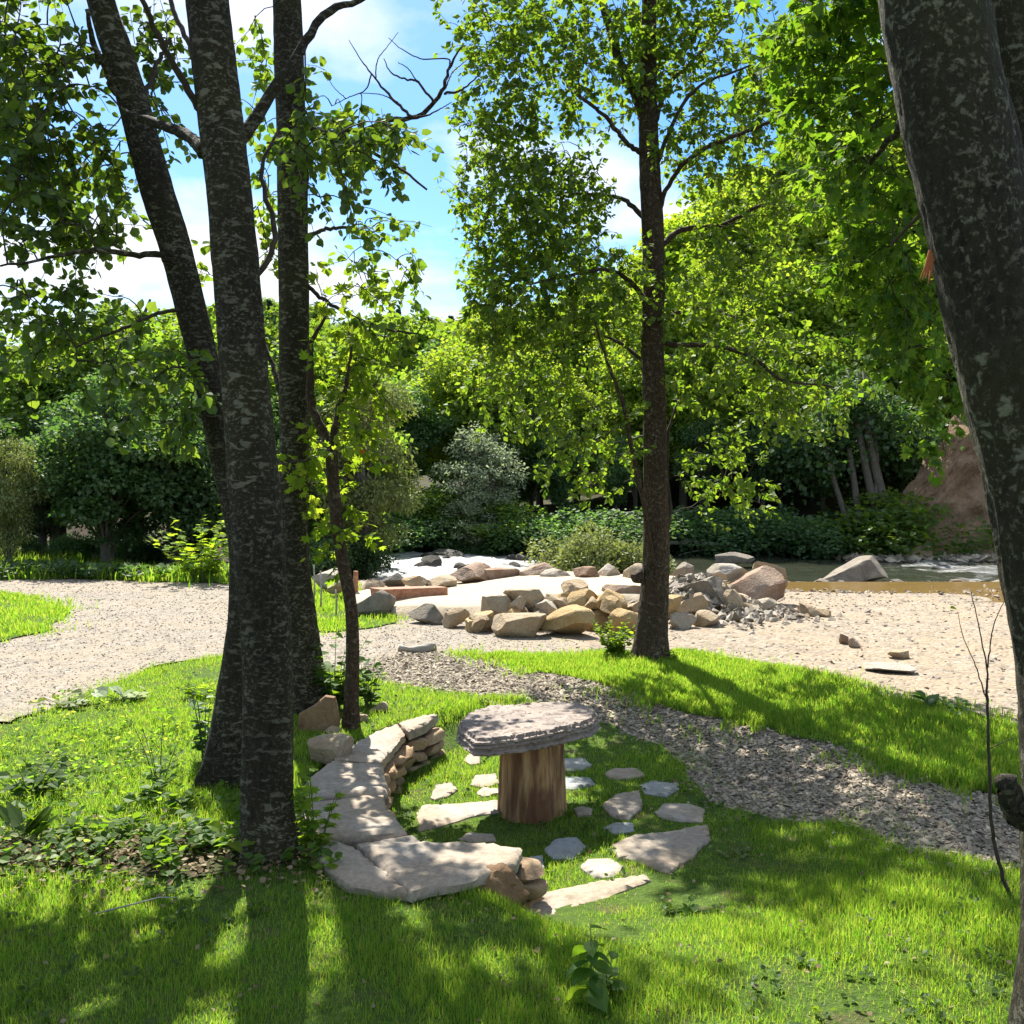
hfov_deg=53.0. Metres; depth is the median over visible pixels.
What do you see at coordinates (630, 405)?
broadleaf tree
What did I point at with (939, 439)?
shrub
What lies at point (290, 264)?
tree
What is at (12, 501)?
pale tree
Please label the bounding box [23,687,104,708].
weed
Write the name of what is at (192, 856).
fallen leaves
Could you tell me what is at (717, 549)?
shrub
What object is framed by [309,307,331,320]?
broadleaf tree
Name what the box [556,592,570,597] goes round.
stone
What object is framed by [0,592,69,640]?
lawn patch
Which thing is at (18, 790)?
weed
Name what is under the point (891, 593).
shore gravel
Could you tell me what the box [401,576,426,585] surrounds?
boulder
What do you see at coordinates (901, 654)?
boulder
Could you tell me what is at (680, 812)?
flagstone
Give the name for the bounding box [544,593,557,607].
boulder
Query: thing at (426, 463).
broadleaf tree
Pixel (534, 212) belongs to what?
tree
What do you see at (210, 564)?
maple bush
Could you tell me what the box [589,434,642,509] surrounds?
broadleaf tree
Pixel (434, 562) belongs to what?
river stone
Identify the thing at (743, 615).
rubble
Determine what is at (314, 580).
garden stake
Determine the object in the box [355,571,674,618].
sand terrace
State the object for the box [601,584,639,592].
boulder
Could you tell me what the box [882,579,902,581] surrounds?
shore stone
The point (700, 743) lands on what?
gravel path
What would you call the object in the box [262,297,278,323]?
broadleaf tree
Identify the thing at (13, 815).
weed
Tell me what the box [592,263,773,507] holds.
broadleaf tree
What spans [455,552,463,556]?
river stone
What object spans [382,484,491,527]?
shrub
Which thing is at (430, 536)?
shrub
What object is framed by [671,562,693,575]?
boulder
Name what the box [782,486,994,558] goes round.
shrub
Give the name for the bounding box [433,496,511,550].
willow bush
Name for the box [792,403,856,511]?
broadleaf tree
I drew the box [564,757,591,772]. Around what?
flagstone
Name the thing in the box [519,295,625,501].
broadleaf tree
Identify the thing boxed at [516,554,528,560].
river stone
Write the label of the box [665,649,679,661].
weed
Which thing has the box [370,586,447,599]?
timber beam
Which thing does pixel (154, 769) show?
weed
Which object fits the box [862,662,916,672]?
boulder
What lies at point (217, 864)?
bare soil
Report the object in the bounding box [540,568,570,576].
boulder
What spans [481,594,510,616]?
boulder
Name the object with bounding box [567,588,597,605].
boulder
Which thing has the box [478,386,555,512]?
broadleaf tree
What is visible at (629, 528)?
shrub
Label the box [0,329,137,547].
broadleaf tree
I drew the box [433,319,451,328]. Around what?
broadleaf tree
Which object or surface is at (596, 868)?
flagstone
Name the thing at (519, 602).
stone
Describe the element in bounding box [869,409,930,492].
broadleaf tree
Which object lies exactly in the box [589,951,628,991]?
weed
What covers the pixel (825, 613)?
stone
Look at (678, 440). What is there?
broadleaf tree
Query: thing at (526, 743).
slab table
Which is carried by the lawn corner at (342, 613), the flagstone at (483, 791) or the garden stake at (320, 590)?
the garden stake at (320, 590)
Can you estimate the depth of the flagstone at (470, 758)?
6.38 m
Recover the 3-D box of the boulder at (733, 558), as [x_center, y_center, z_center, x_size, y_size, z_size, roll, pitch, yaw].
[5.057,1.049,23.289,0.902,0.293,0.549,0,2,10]
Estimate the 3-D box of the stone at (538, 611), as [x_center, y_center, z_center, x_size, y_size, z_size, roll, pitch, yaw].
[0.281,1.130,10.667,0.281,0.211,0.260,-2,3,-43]
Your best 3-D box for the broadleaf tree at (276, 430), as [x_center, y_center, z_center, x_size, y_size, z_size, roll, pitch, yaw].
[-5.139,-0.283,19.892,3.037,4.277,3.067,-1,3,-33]
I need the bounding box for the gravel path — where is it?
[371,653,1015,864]
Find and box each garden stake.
[313,565,314,600]
[320,571,321,607]
[335,590,336,616]
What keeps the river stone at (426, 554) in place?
in the river at (809, 569)
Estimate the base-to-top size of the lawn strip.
0.083 m
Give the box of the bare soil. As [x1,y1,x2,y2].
[0,835,249,876]
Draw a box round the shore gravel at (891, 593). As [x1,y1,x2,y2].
[785,580,1000,601]
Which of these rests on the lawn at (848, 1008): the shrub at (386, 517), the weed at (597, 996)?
the weed at (597, 996)
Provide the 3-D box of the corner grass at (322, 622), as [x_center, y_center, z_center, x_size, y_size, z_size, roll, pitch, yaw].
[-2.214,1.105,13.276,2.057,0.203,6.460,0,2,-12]
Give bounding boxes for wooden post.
[353,571,357,592]
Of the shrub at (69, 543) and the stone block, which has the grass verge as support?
the shrub at (69, 543)
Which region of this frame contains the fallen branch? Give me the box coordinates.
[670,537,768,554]
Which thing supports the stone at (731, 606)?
on the rubble heap
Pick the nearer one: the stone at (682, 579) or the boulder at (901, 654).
the boulder at (901, 654)
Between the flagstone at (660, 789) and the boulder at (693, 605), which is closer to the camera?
the flagstone at (660, 789)
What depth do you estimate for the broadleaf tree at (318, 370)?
20.95 m
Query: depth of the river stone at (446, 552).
26.12 m
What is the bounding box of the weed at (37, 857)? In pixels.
[8,822,139,869]
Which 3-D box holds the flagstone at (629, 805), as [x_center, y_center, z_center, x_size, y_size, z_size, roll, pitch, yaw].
[0.612,1.596,5.539,0.211,0.080,0.505,1,2,25]
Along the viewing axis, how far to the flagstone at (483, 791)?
5.73 m
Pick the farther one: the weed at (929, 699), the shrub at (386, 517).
the shrub at (386, 517)
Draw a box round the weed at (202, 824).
[173,811,231,850]
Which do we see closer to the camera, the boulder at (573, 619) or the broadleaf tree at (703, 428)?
the boulder at (573, 619)
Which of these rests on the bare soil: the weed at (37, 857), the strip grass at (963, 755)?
the weed at (37, 857)
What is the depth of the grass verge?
15.56 m
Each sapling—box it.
[277,261,410,729]
[950,592,1014,895]
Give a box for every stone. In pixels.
[297,695,339,731]
[325,725,341,733]
[327,581,341,593]
[360,713,367,721]
[367,701,387,711]
[398,642,436,652]
[414,559,441,566]
[420,552,433,556]
[420,555,440,560]
[432,549,463,555]
[453,562,464,568]
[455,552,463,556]
[465,610,493,632]
[470,615,486,632]
[485,621,490,631]
[506,554,515,559]
[508,596,525,611]
[508,608,520,612]
[509,561,519,566]
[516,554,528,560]
[521,607,528,612]
[532,610,547,615]
[534,599,556,614]
[552,597,567,608]
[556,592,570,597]
[584,596,598,609]
[595,599,607,613]
[600,595,621,613]
[627,602,638,612]
[670,612,696,628]
[678,577,690,582]
[693,610,718,626]
[723,589,743,607]
[727,603,735,611]
[743,602,752,607]
[755,598,775,609]
[799,602,820,616]
[814,578,828,581]
[818,609,830,617]
[839,634,848,643]
[848,637,861,647]
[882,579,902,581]
[949,579,969,581]
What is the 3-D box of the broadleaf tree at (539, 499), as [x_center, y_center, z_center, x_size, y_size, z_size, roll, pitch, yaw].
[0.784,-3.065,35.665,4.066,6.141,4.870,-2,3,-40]
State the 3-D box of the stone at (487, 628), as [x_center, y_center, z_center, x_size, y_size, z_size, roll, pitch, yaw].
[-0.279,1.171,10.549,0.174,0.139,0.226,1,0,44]
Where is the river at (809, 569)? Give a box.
[226,550,998,581]
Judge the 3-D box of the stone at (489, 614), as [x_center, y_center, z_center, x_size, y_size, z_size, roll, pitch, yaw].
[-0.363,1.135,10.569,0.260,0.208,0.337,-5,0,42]
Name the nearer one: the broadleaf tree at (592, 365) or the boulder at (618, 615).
the boulder at (618, 615)
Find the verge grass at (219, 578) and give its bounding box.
[0,547,228,587]
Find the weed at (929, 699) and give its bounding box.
[910,690,939,707]
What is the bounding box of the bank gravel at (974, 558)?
[832,551,995,562]
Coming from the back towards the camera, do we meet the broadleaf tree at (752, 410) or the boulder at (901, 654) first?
the broadleaf tree at (752, 410)
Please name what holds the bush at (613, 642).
on the lawn strip
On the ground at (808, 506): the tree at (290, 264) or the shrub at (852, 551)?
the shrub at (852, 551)
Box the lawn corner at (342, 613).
[313,585,396,631]
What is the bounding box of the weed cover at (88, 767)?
[0,688,406,877]
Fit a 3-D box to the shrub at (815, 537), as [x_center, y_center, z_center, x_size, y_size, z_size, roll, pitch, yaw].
[7.034,0.838,27.137,4.339,2.136,4.903,0,2,-7]
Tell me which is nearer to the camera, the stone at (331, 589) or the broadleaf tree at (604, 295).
the stone at (331, 589)
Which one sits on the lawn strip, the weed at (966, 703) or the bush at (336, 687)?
the weed at (966, 703)
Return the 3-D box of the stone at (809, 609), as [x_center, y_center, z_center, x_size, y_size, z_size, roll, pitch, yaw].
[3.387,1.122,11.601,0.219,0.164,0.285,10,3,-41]
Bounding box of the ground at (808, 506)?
[0,346,993,723]
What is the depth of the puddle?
17.71 m
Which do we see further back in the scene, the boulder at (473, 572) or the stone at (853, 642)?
the boulder at (473, 572)
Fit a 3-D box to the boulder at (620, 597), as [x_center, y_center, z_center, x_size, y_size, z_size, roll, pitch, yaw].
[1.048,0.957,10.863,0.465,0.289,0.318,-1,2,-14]
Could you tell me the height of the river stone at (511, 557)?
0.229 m
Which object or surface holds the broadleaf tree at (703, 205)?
on the ground at (808, 506)
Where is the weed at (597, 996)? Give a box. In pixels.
[564,923,614,1012]
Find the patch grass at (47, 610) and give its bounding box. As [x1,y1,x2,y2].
[0,586,101,642]
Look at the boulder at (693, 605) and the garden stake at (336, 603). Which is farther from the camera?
the garden stake at (336, 603)
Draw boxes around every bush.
[144,516,228,582]
[208,481,227,548]
[305,632,370,709]
[308,373,426,579]
[359,658,387,707]
[431,420,528,523]
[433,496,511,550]
[521,517,630,571]
[586,524,677,575]
[591,616,635,653]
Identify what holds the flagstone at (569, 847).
on the lawn at (848, 1008)
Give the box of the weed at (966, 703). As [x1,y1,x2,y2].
[937,696,984,714]
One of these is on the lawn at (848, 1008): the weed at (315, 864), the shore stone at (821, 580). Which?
the weed at (315, 864)
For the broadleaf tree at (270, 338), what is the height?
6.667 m
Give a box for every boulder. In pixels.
[312,568,339,589]
[357,590,395,615]
[361,578,384,590]
[381,573,404,586]
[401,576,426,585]
[408,603,443,624]
[425,574,457,586]
[442,608,469,627]
[450,562,490,582]
[469,614,489,631]
[475,863,529,905]
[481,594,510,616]
[484,567,519,579]
[491,613,546,637]
[503,588,544,612]
[518,562,552,575]
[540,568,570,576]
[540,604,594,633]
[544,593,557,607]
[561,579,588,592]
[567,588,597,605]
[572,566,599,576]
[586,610,609,630]
[597,589,627,609]
[598,563,619,575]
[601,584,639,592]
[607,607,637,634]
[622,563,641,577]
[668,594,681,615]
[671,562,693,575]
[679,595,708,613]
[680,575,730,606]
[707,563,747,579]
[715,552,754,563]
[728,565,786,600]
[752,561,787,585]
[822,555,887,581]
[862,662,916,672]
[888,650,909,658]
[905,545,932,555]
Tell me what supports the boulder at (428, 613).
on the gravel road
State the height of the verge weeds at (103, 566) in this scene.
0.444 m
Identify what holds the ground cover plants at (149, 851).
on the lawn at (848, 1008)
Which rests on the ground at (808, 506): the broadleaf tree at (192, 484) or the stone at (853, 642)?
the broadleaf tree at (192, 484)
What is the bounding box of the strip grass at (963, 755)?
[433,636,1020,812]
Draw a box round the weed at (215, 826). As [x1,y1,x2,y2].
[206,821,261,854]
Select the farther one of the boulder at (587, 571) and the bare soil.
the boulder at (587, 571)
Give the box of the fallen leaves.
[0,806,540,911]
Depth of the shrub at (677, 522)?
26.74 m
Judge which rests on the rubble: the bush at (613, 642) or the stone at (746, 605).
the stone at (746, 605)
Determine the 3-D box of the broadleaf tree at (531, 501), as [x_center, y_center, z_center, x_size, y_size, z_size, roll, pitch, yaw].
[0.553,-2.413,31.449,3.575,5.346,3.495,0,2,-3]
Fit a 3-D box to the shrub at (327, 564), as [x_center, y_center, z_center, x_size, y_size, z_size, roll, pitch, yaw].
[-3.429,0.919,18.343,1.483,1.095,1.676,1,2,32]
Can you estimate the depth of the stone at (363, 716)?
6.57 m
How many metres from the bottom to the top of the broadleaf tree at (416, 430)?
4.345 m
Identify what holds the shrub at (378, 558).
on the ground at (808, 506)
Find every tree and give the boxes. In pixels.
[0,0,242,788]
[0,0,444,866]
[0,0,485,714]
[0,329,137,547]
[0,416,32,478]
[0,436,53,560]
[1,416,90,552]
[9,295,217,543]
[15,362,202,562]
[93,382,224,565]
[109,305,278,565]
[191,396,322,549]
[214,305,345,474]
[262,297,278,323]
[268,330,417,571]
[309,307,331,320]
[309,318,333,341]
[318,312,388,369]
[342,309,466,479]
[368,376,456,495]
[399,336,496,492]
[402,335,533,502]
[423,303,565,497]
[430,0,876,660]
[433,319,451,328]
[473,345,583,513]
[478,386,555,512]
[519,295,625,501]
[525,421,594,516]
[529,296,594,503]
[532,334,588,505]
[549,379,612,512]
[564,263,632,395]
[579,296,705,407]
[586,366,679,509]
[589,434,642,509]
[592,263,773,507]
[625,243,737,475]
[628,204,760,311]
[636,168,837,299]
[664,208,700,227]
[664,314,813,496]
[667,368,711,480]
[667,383,746,506]
[671,412,743,510]
[697,279,792,484]
[698,125,889,244]
[714,333,812,500]
[720,0,1023,1023]
[725,408,800,509]
[728,186,913,311]
[734,359,965,535]
[735,159,886,209]
[742,245,866,373]
[775,88,932,276]
[787,219,943,338]
[792,332,883,493]
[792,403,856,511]
[801,331,905,483]
[865,327,956,446]
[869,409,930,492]
[878,0,1023,147]
[919,248,944,339]
[921,326,958,426]
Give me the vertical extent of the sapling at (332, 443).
2.926 m
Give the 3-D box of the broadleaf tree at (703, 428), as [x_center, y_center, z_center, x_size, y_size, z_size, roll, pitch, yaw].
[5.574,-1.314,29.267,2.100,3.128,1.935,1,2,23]
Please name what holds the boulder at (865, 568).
on the gravel bar
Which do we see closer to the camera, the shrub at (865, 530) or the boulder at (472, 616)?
the boulder at (472, 616)
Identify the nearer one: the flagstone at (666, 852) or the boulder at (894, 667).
the flagstone at (666, 852)
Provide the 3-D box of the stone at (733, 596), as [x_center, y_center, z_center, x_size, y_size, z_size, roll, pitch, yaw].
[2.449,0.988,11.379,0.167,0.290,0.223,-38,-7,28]
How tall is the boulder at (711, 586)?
0.409 m
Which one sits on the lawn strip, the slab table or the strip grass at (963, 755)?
the strip grass at (963, 755)
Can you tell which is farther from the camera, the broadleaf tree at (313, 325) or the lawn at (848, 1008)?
the broadleaf tree at (313, 325)
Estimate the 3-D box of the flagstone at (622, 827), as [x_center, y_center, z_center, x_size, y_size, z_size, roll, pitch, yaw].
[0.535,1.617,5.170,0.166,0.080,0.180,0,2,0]
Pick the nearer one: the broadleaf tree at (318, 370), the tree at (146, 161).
the tree at (146, 161)
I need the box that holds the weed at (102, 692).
[91,685,150,701]
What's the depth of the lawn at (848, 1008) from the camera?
3.66 m
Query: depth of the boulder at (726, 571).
13.01 m
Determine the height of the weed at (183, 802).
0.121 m
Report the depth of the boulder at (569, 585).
11.23 m
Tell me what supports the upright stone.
on the lawn at (848, 1008)
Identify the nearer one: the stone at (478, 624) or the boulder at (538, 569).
the stone at (478, 624)
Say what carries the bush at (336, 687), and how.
on the lawn at (848, 1008)
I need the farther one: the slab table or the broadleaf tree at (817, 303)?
the broadleaf tree at (817, 303)
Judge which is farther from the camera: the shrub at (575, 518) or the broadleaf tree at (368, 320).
the broadleaf tree at (368, 320)
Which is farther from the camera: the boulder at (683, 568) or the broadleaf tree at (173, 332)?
the broadleaf tree at (173, 332)
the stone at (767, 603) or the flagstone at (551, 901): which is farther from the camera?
the stone at (767, 603)
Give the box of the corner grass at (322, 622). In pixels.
[311,578,411,635]
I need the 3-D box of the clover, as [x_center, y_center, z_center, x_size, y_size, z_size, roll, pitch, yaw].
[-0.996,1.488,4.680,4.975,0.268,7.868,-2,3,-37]
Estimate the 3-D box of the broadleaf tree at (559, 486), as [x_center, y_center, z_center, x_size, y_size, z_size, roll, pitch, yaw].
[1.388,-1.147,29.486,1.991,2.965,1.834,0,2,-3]
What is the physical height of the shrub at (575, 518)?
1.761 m
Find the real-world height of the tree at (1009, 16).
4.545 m
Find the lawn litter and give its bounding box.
[16,662,1012,1022]
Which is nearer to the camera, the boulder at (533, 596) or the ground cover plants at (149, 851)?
the ground cover plants at (149, 851)
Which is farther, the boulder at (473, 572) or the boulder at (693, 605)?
the boulder at (473, 572)
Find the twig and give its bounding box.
[92,897,178,915]
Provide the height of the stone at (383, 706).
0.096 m
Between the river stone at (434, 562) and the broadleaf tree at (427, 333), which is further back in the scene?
the broadleaf tree at (427, 333)
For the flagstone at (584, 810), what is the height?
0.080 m
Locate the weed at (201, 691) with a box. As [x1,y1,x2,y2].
[177,676,217,698]
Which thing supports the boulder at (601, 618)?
on the rubble heap
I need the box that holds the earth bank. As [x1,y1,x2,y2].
[852,414,994,554]
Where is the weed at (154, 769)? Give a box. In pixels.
[133,716,186,787]
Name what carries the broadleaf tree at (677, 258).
on the ground at (808, 506)
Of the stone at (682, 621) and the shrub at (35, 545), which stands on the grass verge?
the shrub at (35, 545)
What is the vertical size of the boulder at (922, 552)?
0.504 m
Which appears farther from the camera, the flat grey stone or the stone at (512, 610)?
the stone at (512, 610)
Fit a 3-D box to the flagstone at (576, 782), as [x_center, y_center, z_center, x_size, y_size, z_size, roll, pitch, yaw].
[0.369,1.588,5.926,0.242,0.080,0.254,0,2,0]
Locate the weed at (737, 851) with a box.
[705,841,749,858]
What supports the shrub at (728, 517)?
on the ground at (808, 506)
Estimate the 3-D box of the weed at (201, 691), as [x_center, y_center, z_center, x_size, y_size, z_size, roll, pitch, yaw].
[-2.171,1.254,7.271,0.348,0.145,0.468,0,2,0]
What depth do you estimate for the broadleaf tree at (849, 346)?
30.70 m
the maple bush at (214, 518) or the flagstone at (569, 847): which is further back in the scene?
the maple bush at (214, 518)
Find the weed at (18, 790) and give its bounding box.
[0,748,86,797]
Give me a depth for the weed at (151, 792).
4.97 m
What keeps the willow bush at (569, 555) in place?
on the ground at (808, 506)
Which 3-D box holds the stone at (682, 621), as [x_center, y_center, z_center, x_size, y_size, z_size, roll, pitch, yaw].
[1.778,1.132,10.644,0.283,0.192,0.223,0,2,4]
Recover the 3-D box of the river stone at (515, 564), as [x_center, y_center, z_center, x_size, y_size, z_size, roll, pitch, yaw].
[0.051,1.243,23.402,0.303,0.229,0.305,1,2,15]
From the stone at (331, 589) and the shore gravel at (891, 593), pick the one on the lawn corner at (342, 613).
the stone at (331, 589)
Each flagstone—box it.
[416,800,498,831]
[430,782,457,800]
[458,832,495,842]
[464,754,481,765]
[471,773,498,788]
[477,787,497,796]
[524,874,650,915]
[530,855,543,867]
[544,837,585,860]
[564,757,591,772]
[565,776,595,789]
[574,806,592,816]
[580,858,623,878]
[602,790,642,821]
[602,822,633,834]
[604,768,643,779]
[612,825,710,873]
[640,780,678,797]
[654,803,704,823]
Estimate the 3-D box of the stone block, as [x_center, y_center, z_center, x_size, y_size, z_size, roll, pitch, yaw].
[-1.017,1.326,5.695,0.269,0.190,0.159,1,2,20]
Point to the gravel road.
(151, 643)
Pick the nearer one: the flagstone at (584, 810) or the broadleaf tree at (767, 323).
the flagstone at (584, 810)
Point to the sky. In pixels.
(369, 25)
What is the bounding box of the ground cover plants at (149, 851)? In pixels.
[0,785,425,895]
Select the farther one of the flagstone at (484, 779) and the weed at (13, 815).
the flagstone at (484, 779)
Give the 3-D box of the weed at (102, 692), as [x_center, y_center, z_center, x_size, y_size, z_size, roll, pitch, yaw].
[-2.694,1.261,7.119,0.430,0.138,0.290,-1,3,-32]
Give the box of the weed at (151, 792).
[120,769,177,806]
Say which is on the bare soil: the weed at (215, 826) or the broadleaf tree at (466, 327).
the weed at (215, 826)
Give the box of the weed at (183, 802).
[166,785,199,811]
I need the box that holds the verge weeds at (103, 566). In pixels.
[0,556,228,577]
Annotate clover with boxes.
[1,671,1019,1023]
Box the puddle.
[726,582,1003,601]
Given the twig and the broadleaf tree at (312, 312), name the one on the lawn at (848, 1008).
the twig
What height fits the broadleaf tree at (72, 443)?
4.040 m
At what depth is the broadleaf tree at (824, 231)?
34.93 m
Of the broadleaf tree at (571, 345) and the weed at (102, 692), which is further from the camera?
the broadleaf tree at (571, 345)
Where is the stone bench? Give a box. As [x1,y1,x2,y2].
[300,714,547,909]
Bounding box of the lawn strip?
[478,654,1017,793]
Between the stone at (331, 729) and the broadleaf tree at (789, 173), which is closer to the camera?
the stone at (331, 729)
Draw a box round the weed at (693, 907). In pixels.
[655,894,717,914]
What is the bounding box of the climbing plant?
[290,762,346,845]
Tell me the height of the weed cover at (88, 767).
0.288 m
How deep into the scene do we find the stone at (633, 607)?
10.80 m
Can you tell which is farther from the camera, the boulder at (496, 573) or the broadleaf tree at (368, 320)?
the broadleaf tree at (368, 320)
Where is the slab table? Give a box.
[456,701,599,823]
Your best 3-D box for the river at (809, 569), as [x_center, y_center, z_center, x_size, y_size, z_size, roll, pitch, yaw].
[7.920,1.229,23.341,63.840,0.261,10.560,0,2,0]
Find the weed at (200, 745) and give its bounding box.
[187,688,213,759]
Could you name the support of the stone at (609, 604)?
on the boulder at (601, 618)
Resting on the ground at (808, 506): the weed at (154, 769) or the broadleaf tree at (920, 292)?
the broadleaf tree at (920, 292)
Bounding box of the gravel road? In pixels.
[0,578,631,721]
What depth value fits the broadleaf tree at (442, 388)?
30.47 m
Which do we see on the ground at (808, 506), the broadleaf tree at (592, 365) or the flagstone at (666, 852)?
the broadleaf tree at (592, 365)
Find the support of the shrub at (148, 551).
on the ground at (808, 506)
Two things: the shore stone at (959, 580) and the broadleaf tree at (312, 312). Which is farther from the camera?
the broadleaf tree at (312, 312)
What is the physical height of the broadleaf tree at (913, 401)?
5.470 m
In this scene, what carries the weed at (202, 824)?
on the bare soil
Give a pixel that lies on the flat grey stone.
(427, 647)
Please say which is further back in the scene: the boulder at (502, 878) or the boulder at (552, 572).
the boulder at (552, 572)
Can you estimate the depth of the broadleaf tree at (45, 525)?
20.37 m
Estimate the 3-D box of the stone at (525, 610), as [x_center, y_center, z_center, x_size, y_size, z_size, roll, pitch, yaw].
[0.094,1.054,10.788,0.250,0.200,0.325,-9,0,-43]
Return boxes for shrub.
[0,532,43,554]
[42,531,99,560]
[114,533,171,564]
[308,534,356,579]
[309,528,400,579]
[355,510,417,551]
[377,512,472,553]
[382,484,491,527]
[427,541,503,556]
[441,498,562,551]
[472,515,580,555]
[514,503,634,553]
[556,508,674,554]
[596,505,721,552]
[622,505,768,556]
[674,504,813,555]
[717,503,862,560]
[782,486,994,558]
[823,539,888,557]
[906,415,950,477]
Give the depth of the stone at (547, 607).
10.69 m
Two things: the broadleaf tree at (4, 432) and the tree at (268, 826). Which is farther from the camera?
the broadleaf tree at (4, 432)
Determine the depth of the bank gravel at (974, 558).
24.82 m
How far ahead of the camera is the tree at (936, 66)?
2.35 m
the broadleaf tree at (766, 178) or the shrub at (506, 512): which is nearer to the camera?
the shrub at (506, 512)
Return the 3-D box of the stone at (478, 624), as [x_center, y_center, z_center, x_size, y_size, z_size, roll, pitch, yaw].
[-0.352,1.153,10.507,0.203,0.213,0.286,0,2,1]
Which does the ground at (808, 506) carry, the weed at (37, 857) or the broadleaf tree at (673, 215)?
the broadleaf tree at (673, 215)
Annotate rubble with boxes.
[668,572,871,634]
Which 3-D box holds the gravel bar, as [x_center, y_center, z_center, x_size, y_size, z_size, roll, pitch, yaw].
[5.538,1.535,13.214,21.094,0.888,14.866,0,2,0]
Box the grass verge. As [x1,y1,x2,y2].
[5,575,228,583]
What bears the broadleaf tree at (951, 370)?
on the ground at (808, 506)
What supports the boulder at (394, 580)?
on the sand terrace
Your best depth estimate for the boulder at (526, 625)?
10.14 m
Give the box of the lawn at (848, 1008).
[0,656,1019,1023]
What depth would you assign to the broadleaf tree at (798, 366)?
30.59 m
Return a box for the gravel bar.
[201,580,1017,722]
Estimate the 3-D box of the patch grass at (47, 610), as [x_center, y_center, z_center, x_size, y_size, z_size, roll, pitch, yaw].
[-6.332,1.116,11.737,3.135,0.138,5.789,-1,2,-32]
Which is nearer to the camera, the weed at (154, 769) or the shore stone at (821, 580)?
the weed at (154, 769)
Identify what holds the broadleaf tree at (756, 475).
on the ground at (808, 506)
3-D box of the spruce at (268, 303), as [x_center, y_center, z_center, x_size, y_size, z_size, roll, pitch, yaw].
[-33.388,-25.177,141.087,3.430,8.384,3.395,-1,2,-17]
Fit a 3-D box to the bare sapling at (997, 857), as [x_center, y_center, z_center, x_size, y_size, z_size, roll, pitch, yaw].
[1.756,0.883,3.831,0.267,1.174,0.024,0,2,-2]
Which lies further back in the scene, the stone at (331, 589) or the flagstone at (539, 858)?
the stone at (331, 589)
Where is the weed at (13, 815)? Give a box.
[0,801,58,842]
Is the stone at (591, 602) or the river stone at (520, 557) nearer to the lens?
the stone at (591, 602)
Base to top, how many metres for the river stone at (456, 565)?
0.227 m
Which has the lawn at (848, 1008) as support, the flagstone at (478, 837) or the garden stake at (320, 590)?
the flagstone at (478, 837)
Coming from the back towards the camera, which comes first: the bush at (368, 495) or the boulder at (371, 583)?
the bush at (368, 495)
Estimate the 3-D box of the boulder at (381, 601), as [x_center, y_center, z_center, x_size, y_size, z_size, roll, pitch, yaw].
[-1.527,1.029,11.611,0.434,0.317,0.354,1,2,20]
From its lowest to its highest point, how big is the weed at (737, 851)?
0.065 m
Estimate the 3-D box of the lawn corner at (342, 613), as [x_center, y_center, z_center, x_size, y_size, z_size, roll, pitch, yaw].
[-2.325,1.129,13.225,1.108,0.076,5.847,-1,2,-18]
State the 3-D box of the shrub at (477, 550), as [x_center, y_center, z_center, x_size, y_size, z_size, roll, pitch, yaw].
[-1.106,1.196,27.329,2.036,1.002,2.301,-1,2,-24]
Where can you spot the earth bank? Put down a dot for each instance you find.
(959, 491)
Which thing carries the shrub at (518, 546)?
on the ground at (808, 506)
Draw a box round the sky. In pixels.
[0,0,891,345]
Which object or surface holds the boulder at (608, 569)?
on the sand terrace
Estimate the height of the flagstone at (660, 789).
0.081 m
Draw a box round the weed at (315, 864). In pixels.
[309,853,342,874]
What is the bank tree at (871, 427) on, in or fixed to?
on the earth bank
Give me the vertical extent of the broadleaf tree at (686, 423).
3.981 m
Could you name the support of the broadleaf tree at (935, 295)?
on the ground at (808, 506)
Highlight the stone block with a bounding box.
[307,733,353,765]
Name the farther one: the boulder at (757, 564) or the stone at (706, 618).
the boulder at (757, 564)
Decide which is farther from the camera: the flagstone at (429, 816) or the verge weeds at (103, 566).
the verge weeds at (103, 566)
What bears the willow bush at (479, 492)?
on the ground at (808, 506)
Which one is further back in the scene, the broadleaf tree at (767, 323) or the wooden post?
the broadleaf tree at (767, 323)
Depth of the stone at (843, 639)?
9.65 m
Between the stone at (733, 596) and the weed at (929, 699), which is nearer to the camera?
the weed at (929, 699)
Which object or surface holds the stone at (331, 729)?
on the lawn at (848, 1008)
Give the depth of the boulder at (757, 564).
13.00 m
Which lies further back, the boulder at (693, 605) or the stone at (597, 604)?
the boulder at (693, 605)
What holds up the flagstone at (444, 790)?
on the lawn at (848, 1008)
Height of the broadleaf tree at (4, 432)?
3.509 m
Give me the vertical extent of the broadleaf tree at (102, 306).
6.018 m

